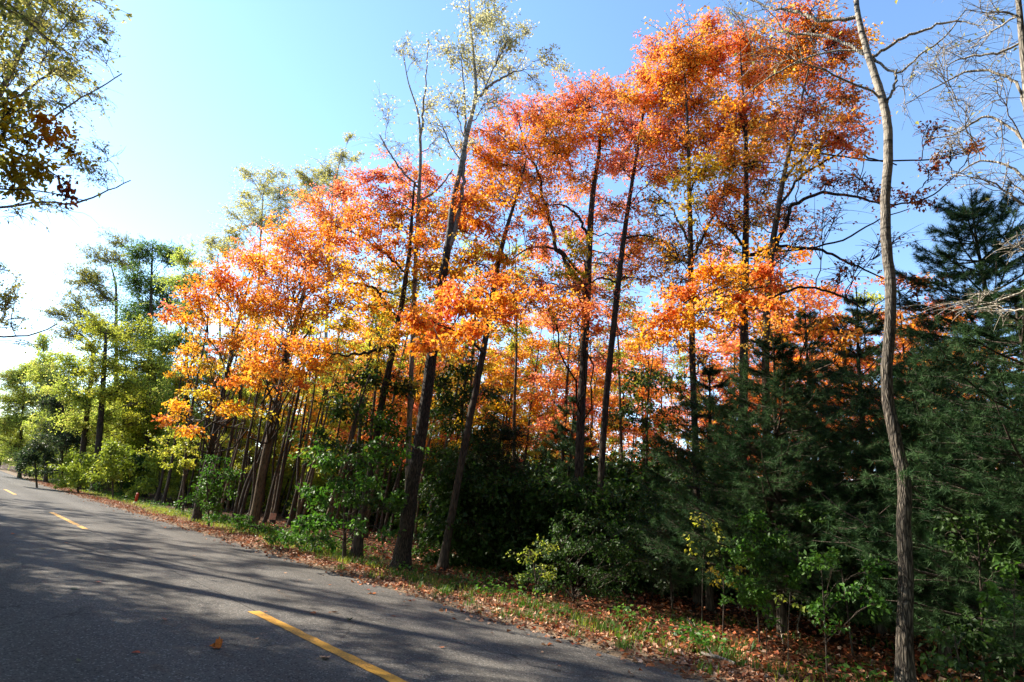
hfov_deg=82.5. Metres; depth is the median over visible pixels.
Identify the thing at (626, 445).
slender maple
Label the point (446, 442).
slender tree
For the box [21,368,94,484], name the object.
maple tree
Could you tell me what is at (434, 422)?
slender maple
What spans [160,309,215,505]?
slender tree
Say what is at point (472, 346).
slender tree
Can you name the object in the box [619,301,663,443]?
slender tree
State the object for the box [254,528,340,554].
shrub
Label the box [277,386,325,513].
slender tree
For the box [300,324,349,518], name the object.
slender tree
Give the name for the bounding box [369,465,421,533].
undergrowth bush
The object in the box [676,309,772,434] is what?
slender maple
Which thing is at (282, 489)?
undergrowth bush
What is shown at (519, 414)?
slender maple
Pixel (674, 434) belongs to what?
slender tree
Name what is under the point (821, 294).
slender maple
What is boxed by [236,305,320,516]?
slender tree
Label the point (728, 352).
slender maple
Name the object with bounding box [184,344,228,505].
slender tree
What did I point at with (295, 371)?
slender tree
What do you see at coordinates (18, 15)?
shade tree
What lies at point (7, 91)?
shade tree
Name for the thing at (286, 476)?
undergrowth bush
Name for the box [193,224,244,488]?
poplar tree
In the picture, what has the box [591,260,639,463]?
slender tree
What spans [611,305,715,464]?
slender maple
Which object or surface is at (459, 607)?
gravel
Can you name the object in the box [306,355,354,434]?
slender maple
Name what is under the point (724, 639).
ground cover
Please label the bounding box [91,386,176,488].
broadleaf tree
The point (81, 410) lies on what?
broadleaf tree
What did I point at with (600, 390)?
slender tree
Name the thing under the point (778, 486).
pine tree
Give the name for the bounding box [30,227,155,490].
willow tree
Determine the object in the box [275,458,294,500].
undergrowth bush
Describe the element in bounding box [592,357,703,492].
understory tree
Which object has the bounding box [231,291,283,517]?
slender tree
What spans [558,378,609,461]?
slender maple
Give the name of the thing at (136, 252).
maple tree
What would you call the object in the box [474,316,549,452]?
slender maple
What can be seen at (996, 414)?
pine tree
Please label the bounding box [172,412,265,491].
broadleaf tree
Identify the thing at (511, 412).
slender maple
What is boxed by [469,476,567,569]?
undergrowth bush
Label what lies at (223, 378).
slender maple
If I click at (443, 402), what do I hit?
slender maple
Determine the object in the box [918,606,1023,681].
shrub
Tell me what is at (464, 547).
undergrowth bush
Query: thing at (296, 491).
slender tree
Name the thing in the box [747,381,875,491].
pine tree
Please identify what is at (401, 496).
undergrowth bush
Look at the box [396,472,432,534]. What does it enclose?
undergrowth bush
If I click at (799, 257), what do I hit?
slender maple
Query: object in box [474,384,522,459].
slender tree
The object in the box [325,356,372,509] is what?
slender tree
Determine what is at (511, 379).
slender tree
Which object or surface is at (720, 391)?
slender maple
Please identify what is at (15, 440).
maple tree
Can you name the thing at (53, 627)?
road
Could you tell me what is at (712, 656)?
fallen branch
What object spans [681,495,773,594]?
undergrowth bush
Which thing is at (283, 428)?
slender tree
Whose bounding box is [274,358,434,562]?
understory tree
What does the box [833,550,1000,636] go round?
undergrowth bush
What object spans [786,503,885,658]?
shrub
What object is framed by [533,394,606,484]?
pine tree
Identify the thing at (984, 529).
shrub
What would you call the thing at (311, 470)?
slender tree
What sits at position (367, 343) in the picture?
slender tree
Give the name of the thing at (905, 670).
aspen tree
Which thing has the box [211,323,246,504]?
slender tree
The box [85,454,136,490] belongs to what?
undergrowth bush
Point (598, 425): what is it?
slender maple
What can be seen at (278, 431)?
slender tree
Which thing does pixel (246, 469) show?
slender tree
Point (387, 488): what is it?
slender maple
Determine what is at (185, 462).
tree
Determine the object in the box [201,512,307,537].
grass
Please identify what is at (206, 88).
sky
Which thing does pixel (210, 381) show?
slender tree
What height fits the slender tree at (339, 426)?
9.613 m
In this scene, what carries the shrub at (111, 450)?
on the ground at (832, 640)
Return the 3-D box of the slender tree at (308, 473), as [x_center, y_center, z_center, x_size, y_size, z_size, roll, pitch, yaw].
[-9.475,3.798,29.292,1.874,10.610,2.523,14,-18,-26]
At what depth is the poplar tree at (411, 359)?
19.12 m
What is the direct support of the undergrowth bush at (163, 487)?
on the ground at (832, 640)
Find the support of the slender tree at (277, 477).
on the ground at (832, 640)
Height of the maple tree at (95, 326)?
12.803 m
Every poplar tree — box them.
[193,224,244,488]
[209,158,304,464]
[282,131,364,440]
[354,30,452,555]
[388,0,573,572]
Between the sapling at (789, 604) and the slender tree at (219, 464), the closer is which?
the sapling at (789, 604)
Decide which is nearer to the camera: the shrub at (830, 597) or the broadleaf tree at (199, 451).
the shrub at (830, 597)
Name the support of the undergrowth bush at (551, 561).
on the ground at (832, 640)
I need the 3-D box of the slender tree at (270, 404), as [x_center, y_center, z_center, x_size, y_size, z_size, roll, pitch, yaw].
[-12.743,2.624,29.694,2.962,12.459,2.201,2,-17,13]
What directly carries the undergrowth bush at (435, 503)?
on the ground at (832, 640)
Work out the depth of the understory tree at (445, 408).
18.01 m
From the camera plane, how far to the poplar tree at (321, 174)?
43.63 m
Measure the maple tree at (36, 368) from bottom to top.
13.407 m
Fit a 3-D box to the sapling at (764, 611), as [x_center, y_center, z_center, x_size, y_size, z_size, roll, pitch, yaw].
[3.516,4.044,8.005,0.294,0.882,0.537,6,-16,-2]
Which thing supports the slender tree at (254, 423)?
on the ground at (832, 640)
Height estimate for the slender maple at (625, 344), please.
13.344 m
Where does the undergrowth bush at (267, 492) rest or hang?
on the ground at (832, 640)
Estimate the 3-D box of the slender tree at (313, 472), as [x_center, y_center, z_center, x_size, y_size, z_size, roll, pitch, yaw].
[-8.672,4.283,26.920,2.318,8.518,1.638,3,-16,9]
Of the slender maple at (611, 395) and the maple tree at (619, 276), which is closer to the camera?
the maple tree at (619, 276)
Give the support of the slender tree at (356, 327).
on the ground at (832, 640)
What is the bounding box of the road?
[0,471,701,681]
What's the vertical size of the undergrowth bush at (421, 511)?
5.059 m
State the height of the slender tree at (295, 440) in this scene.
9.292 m
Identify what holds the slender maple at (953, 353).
on the ground at (832, 640)
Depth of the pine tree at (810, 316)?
16.38 m
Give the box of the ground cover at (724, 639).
[39,478,930,681]
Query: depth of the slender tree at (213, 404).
35.04 m
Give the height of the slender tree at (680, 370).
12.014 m
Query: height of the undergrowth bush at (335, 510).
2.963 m
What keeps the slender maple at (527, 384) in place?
on the ground at (832, 640)
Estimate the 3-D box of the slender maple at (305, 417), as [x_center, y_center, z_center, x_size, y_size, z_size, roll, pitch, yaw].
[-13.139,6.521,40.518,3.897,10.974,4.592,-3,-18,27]
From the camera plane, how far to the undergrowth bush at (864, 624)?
12.21 m
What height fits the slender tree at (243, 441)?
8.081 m
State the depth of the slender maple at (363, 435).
29.96 m
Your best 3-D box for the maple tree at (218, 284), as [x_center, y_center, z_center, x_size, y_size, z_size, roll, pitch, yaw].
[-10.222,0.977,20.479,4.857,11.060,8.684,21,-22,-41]
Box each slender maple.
[170,379,212,500]
[197,359,245,459]
[221,392,261,443]
[246,391,286,463]
[264,351,311,506]
[269,291,332,525]
[280,348,348,516]
[288,386,329,458]
[299,365,342,438]
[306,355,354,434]
[326,313,389,479]
[330,293,422,529]
[333,335,371,438]
[351,296,449,532]
[363,336,423,531]
[370,343,444,537]
[389,337,462,443]
[390,343,458,431]
[414,336,477,458]
[427,281,520,449]
[447,345,535,444]
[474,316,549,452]
[477,305,562,461]
[485,310,590,465]
[500,352,551,451]
[503,369,569,462]
[505,381,542,461]
[510,214,648,460]
[522,258,637,455]
[537,367,602,459]
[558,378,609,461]
[560,350,634,457]
[566,368,625,455]
[576,372,631,456]
[588,306,670,436]
[594,422,640,461]
[602,325,698,468]
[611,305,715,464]
[612,340,690,469]
[612,359,686,464]
[652,368,690,455]
[669,390,703,472]
[673,239,822,475]
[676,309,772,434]
[689,340,755,432]
[700,309,800,472]
[702,264,848,458]
[707,243,857,432]
[728,300,829,473]
[748,281,874,427]
[775,280,880,480]
[791,307,879,431]
[827,272,982,459]
[853,293,978,418]
[854,310,937,415]
[902,307,1013,410]
[942,305,1023,429]
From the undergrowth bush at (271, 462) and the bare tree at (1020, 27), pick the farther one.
the undergrowth bush at (271, 462)
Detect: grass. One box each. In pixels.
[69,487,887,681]
[297,547,997,681]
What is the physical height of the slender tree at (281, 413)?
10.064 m
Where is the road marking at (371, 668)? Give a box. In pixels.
[248,611,407,681]
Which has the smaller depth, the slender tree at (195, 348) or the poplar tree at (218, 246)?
the slender tree at (195, 348)
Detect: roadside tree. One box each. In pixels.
[0,0,130,337]
[0,92,101,209]
[0,260,58,353]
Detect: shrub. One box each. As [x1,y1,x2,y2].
[5,432,62,487]
[47,448,96,492]
[80,436,144,498]
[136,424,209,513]
[171,454,244,526]
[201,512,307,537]
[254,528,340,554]
[434,417,552,531]
[503,534,559,603]
[513,509,662,605]
[635,513,706,608]
[712,509,822,649]
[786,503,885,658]
[798,546,891,677]
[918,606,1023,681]
[929,507,1023,680]
[973,554,1023,681]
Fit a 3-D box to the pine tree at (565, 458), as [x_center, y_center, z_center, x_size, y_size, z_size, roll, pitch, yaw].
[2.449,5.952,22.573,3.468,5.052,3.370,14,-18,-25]
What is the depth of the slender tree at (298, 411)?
31.68 m
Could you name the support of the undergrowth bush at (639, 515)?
on the ground at (832, 640)
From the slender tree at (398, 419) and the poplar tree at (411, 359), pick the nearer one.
the poplar tree at (411, 359)
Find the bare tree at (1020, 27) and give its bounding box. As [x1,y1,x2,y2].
[900,0,1023,331]
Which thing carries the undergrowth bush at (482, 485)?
on the ground at (832, 640)
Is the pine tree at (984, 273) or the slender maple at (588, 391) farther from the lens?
the slender maple at (588, 391)
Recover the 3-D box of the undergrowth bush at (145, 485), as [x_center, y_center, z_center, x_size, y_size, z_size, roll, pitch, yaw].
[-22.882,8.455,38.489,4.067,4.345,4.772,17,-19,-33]
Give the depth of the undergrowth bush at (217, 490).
39.98 m
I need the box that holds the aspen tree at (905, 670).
[693,0,1018,681]
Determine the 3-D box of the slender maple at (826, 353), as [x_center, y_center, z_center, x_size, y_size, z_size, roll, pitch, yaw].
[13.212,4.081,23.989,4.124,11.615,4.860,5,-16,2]
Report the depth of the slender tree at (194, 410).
44.42 m
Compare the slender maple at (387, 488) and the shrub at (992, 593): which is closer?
the shrub at (992, 593)
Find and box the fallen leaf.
[209,637,222,647]
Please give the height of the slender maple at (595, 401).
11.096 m
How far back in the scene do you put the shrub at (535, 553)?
11.33 m
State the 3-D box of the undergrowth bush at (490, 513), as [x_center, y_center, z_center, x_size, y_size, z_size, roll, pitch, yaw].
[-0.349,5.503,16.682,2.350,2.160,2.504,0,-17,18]
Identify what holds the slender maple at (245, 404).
on the ground at (832, 640)
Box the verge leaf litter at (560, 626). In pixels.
[23,478,861,681]
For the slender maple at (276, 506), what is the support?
on the ground at (832, 640)
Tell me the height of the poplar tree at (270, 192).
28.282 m
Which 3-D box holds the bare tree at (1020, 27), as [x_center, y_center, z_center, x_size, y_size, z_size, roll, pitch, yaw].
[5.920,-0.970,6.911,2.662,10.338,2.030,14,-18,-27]
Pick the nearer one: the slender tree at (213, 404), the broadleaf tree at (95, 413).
the slender tree at (213, 404)
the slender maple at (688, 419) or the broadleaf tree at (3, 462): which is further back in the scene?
the broadleaf tree at (3, 462)
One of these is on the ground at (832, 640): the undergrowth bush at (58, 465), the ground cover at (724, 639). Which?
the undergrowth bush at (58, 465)
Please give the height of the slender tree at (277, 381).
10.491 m
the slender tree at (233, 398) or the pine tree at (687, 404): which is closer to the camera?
the pine tree at (687, 404)
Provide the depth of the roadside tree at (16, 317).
18.18 m
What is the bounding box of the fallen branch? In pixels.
[701,647,735,664]
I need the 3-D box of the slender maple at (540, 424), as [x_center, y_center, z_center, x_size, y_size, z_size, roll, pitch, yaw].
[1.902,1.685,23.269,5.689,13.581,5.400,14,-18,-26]
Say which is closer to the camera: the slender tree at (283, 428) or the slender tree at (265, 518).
the slender tree at (265, 518)
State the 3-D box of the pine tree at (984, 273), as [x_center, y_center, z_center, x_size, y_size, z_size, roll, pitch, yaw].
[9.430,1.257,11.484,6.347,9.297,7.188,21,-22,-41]
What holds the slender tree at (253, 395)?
on the ground at (832, 640)
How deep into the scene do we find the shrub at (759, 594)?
8.84 m
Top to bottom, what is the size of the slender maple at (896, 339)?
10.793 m
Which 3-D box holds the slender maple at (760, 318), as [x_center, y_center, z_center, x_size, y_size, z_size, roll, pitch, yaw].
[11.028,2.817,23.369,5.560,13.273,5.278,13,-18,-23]
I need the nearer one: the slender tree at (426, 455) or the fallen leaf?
the fallen leaf
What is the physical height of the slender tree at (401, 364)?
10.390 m
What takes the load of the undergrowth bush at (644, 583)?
on the ground at (832, 640)
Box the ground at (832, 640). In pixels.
[1,460,1023,681]
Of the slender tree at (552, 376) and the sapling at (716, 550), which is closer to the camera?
the sapling at (716, 550)
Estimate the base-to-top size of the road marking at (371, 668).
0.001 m
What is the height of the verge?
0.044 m
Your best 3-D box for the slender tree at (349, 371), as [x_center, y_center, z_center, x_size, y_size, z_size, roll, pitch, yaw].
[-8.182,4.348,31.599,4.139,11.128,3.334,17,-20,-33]
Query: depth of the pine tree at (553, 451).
26.27 m
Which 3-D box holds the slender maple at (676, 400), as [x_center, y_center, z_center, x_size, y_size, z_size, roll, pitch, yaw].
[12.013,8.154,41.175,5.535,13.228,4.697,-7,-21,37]
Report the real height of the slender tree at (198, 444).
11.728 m
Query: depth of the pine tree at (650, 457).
23.78 m
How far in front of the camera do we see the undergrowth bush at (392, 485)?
30.73 m
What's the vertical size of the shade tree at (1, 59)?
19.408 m
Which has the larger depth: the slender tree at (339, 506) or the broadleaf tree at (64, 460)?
the broadleaf tree at (64, 460)
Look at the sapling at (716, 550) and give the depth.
10.77 m
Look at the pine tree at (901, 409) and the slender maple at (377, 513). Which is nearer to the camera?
the pine tree at (901, 409)
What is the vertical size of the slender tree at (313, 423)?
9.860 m
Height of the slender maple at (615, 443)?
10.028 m
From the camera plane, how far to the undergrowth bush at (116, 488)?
42.22 m
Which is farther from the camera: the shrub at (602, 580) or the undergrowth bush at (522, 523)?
the undergrowth bush at (522, 523)
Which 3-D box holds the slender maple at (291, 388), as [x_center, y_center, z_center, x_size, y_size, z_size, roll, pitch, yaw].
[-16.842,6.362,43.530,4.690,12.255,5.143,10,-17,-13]
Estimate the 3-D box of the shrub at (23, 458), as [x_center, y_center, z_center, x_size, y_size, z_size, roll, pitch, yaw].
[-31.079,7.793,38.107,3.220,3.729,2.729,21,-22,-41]
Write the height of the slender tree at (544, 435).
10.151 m
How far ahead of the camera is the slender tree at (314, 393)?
22.20 m
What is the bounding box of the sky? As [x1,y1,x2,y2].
[0,0,1023,468]
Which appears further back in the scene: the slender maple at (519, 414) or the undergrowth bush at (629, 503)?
the slender maple at (519, 414)
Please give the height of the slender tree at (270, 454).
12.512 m
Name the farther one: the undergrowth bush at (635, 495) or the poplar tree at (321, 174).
the poplar tree at (321, 174)
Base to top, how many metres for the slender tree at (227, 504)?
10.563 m
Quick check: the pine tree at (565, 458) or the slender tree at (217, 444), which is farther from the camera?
the slender tree at (217, 444)
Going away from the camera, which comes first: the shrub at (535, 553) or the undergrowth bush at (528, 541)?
the shrub at (535, 553)
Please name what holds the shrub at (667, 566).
on the ground at (832, 640)
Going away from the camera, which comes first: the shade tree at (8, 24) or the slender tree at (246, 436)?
the shade tree at (8, 24)
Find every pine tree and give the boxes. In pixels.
[532,447,566,470]
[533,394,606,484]
[548,437,588,475]
[605,360,825,616]
[639,331,932,638]
[640,439,673,474]
[700,422,762,484]
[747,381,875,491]
[751,300,889,564]
[755,286,1001,634]
[775,338,1023,666]
[793,179,1023,604]
[805,282,1023,666]
[912,348,1014,503]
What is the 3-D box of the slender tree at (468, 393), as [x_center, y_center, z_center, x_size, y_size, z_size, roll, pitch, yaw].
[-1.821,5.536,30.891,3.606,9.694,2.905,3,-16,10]
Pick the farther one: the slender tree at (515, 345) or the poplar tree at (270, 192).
the poplar tree at (270, 192)
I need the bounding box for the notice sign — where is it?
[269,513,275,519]
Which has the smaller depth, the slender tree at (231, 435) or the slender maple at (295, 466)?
the slender tree at (231, 435)
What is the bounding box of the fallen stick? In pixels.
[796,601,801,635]
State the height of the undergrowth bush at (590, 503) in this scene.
3.047 m
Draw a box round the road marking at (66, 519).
[50,512,78,524]
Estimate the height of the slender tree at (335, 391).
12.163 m
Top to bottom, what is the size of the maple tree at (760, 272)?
17.280 m
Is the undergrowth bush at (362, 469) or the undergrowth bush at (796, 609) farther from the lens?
the undergrowth bush at (362, 469)
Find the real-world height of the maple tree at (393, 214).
14.179 m
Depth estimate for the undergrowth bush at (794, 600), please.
15.41 m
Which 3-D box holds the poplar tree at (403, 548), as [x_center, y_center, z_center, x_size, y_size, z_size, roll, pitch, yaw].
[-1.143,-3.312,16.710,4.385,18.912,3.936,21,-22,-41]
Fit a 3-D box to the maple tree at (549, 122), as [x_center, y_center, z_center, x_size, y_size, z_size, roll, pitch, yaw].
[1.108,-1.558,18.027,8.778,16.734,8.708,21,-22,-41]
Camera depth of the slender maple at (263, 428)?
41.83 m
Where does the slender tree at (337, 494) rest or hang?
on the ground at (832, 640)
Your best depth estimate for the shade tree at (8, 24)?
18.22 m
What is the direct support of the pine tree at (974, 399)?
on the ground at (832, 640)
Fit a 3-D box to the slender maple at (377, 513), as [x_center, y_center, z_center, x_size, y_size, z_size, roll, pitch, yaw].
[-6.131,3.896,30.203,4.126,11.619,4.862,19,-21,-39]
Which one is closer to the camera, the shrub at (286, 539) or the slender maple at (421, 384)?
the shrub at (286, 539)
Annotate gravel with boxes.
[78,496,726,681]
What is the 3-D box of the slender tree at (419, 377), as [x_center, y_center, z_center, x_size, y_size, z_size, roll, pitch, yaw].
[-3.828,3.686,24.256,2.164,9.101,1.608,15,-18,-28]
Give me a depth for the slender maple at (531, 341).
24.89 m
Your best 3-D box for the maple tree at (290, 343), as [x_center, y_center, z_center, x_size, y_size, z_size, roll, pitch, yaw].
[-7.485,-0.586,20.226,6.600,14.394,8.971,21,-22,-41]
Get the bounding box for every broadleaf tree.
[0,428,26,467]
[53,386,97,458]
[54,386,130,466]
[65,385,122,490]
[65,401,118,465]
[86,385,190,482]
[91,363,199,489]
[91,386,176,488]
[147,377,263,491]
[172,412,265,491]
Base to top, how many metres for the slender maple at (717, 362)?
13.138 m
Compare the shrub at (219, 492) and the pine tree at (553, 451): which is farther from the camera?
the pine tree at (553, 451)
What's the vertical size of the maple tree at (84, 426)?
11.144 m
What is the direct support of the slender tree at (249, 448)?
on the ground at (832, 640)
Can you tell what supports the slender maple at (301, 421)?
on the ground at (832, 640)
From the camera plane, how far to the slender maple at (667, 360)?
33.98 m
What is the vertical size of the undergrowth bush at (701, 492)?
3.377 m
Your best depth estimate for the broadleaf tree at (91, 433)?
54.00 m
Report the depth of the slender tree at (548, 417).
31.74 m
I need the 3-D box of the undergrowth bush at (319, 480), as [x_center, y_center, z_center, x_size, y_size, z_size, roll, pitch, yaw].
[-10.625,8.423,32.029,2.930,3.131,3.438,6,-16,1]
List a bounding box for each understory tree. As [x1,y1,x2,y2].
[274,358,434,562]
[402,347,516,551]
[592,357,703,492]
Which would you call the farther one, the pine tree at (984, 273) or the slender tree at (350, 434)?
the slender tree at (350, 434)
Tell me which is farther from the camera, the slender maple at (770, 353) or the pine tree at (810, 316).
the slender maple at (770, 353)
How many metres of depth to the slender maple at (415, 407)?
26.40 m
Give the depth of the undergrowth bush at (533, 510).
15.70 m
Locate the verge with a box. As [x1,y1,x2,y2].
[0,467,778,681]
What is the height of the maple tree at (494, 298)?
13.262 m
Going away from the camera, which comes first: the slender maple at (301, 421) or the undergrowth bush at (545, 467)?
the undergrowth bush at (545, 467)
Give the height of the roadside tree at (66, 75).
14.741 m
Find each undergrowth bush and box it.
[39,453,71,477]
[63,456,76,474]
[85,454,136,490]
[90,451,153,496]
[100,449,154,492]
[122,434,198,502]
[150,465,176,494]
[209,470,238,505]
[226,471,265,509]
[233,471,275,511]
[239,453,291,491]
[265,479,291,512]
[274,457,336,513]
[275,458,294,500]
[279,458,309,511]
[281,487,321,519]
[283,464,336,517]
[316,473,381,527]
[325,450,395,514]
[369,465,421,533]
[369,467,404,531]
[381,464,430,534]
[388,435,482,528]
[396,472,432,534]
[412,473,514,566]
[413,497,441,540]
[414,451,536,573]
[420,481,505,566]
[424,456,531,523]
[467,500,530,573]
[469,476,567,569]
[474,503,534,571]
[479,466,611,582]
[511,466,656,595]
[514,473,574,568]
[515,456,572,481]
[534,504,611,574]
[545,509,628,574]
[558,454,663,491]
[590,498,705,598]
[592,451,709,576]
[603,491,645,578]
[604,479,676,586]
[628,486,735,596]
[632,509,735,595]
[655,483,736,589]
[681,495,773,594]
[727,563,805,603]
[733,486,866,621]
[796,493,919,628]
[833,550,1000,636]
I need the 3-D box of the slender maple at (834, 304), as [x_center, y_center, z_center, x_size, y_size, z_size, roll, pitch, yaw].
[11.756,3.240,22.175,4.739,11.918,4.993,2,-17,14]
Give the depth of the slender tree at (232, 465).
31.28 m
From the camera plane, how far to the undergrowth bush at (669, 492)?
16.09 m
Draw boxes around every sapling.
[682,512,725,618]
[705,562,745,635]
[756,601,783,661]
[772,592,807,669]
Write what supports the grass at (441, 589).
on the ground at (832, 640)
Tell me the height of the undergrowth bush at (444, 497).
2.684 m
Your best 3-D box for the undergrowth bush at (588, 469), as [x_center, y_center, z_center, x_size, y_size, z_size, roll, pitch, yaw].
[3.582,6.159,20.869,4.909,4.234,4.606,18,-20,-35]
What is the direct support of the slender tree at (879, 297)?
on the ground at (832, 640)
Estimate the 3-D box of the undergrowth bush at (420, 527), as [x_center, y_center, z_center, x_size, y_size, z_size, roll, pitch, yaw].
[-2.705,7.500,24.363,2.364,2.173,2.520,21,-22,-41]
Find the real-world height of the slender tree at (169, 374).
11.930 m
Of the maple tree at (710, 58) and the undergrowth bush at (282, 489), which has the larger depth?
the undergrowth bush at (282, 489)
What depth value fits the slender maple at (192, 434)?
41.80 m
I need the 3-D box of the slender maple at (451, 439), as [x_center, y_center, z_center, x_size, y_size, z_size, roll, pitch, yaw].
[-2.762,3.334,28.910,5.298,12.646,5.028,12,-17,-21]
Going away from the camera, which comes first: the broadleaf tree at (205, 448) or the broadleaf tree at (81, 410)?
the broadleaf tree at (205, 448)
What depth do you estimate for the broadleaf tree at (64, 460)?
56.57 m
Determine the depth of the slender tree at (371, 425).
24.97 m
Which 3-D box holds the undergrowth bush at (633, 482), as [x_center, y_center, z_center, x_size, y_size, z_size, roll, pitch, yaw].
[4.673,5.648,18.660,4.555,4.187,4.855,-2,-18,27]
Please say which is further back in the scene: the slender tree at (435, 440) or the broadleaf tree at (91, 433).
the broadleaf tree at (91, 433)
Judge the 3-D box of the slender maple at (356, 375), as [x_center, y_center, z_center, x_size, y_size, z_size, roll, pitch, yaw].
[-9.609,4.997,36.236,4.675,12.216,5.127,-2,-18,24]
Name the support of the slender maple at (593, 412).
on the ground at (832, 640)
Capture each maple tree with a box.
[0,354,74,477]
[15,330,81,481]
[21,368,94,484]
[25,333,124,490]
[59,304,182,492]
[92,355,194,490]
[93,235,197,496]
[126,234,223,499]
[148,233,305,522]
[199,187,378,529]
[298,146,471,559]
[378,153,561,570]
[412,67,662,580]
[561,54,697,581]
[613,0,771,608]
[629,11,909,612]
[710,0,985,623]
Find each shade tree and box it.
[0,0,77,116]
[0,0,113,124]
[0,0,132,98]
[0,1,67,100]
[0,21,101,205]
[32,0,69,33]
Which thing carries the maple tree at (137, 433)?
on the ground at (832, 640)
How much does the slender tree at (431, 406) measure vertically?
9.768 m
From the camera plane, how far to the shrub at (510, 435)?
17.62 m
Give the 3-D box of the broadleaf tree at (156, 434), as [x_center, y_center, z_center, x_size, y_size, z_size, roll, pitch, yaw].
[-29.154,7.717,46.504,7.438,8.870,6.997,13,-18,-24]
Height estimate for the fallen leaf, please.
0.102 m
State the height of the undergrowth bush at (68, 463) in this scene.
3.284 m
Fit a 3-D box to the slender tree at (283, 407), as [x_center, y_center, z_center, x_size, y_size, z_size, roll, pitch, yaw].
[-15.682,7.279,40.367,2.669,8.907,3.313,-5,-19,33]
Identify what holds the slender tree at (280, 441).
on the ground at (832, 640)
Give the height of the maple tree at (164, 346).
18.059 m
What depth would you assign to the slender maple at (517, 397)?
33.87 m
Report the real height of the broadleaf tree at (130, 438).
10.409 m
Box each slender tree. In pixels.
[154,319,202,502]
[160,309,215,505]
[172,277,226,510]
[175,396,204,482]
[176,325,245,500]
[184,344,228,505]
[192,335,228,508]
[202,311,267,513]
[203,328,230,499]
[205,339,260,510]
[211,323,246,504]
[214,276,274,515]
[216,386,256,469]
[217,366,281,483]
[217,384,266,510]
[219,321,279,513]
[222,357,267,495]
[224,376,280,507]
[225,346,256,511]
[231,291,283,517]
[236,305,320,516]
[236,386,282,485]
[239,301,315,519]
[240,307,283,520]
[240,377,299,512]
[243,331,286,431]
[243,380,287,473]
[244,390,267,512]
[246,284,302,519]
[252,369,300,473]
[262,319,321,524]
[265,305,306,481]
[266,324,302,402]
[266,355,294,489]
[266,398,304,477]
[268,331,335,518]
[269,338,316,520]
[274,388,309,481]
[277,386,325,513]
[281,361,352,512]
[285,315,345,533]
[286,318,362,526]
[292,311,333,521]
[292,341,364,528]
[299,350,356,528]
[300,316,356,514]
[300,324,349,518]
[300,368,344,476]
[303,337,366,527]
[308,328,365,516]
[320,310,395,533]
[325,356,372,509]
[326,299,400,530]
[331,347,386,530]
[332,328,391,510]
[339,275,399,539]
[347,243,406,540]
[355,287,397,460]
[362,358,407,478]
[364,265,452,534]
[380,335,445,542]
[398,348,452,449]
[400,350,464,540]
[417,319,477,501]
[418,283,483,544]
[431,310,514,449]
[451,231,497,459]
[454,361,506,436]
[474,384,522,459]
[475,334,539,441]
[476,338,539,459]
[480,235,546,466]
[510,337,572,467]
[516,329,592,457]
[524,375,572,463]
[559,336,628,455]
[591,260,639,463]
[598,373,674,465]
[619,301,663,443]
[649,351,718,478]
[659,373,686,453]
[834,290,903,491]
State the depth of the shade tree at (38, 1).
14.79 m
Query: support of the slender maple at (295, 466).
on the ground at (832, 640)
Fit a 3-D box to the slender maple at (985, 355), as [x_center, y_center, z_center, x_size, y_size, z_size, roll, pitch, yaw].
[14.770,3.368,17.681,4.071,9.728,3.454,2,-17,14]
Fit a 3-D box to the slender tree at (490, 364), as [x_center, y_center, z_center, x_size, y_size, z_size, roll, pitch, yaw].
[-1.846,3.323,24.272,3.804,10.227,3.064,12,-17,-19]
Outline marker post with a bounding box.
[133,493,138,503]
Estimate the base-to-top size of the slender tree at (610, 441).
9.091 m
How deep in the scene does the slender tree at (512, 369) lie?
32.43 m
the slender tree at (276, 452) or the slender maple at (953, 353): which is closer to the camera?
the slender maple at (953, 353)
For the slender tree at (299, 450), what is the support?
on the ground at (832, 640)
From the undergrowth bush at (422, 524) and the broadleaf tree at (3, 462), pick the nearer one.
the undergrowth bush at (422, 524)
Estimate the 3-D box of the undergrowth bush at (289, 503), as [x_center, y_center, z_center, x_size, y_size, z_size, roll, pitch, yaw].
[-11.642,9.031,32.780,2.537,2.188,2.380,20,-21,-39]
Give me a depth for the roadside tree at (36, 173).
6.22 m
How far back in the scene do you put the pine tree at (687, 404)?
12.51 m
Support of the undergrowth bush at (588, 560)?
on the ground at (832, 640)
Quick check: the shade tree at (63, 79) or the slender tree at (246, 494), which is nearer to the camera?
the shade tree at (63, 79)
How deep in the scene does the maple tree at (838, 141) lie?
13.81 m
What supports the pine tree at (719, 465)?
on the ground at (832, 640)
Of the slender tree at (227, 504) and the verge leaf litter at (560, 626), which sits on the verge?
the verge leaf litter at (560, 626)
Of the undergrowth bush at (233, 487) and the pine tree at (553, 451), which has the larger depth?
the undergrowth bush at (233, 487)
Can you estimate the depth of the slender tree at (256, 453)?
24.49 m
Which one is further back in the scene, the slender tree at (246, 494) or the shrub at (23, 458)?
the shrub at (23, 458)
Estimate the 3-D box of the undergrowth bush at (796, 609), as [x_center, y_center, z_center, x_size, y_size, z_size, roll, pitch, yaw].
[7.232,4.982,13.950,3.754,3.237,3.522,-1,-18,22]
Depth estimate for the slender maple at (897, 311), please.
23.57 m
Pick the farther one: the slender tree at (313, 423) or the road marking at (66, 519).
the slender tree at (313, 423)

